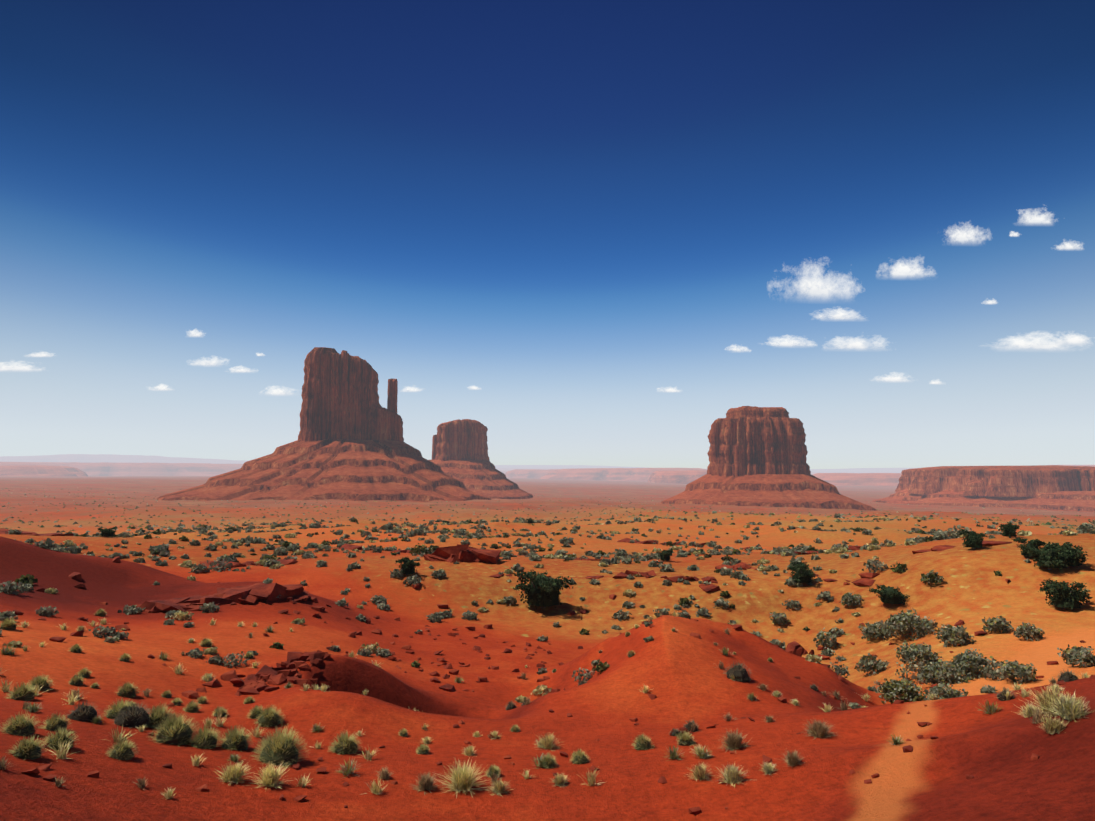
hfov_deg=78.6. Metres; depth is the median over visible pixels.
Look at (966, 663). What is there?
shrub foliage
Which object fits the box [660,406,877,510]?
merrick butte
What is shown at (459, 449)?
mitten butte
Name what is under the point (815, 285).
cloud
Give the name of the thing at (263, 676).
rocks
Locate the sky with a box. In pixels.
[0,0,1094,468]
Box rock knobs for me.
[0,528,1011,592]
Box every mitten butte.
[157,347,491,501]
[429,419,532,498]
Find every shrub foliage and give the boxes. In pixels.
[0,487,1089,532]
[0,511,1094,708]
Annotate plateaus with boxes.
[0,454,1094,485]
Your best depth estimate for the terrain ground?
18.25 m
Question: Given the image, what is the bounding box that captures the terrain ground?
[0,476,1094,820]
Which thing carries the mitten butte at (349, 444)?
on the terrain ground
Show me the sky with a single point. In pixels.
(569, 213)
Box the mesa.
[872,465,1094,511]
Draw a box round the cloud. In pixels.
[0,211,1088,394]
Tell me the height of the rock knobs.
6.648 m
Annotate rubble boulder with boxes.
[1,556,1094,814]

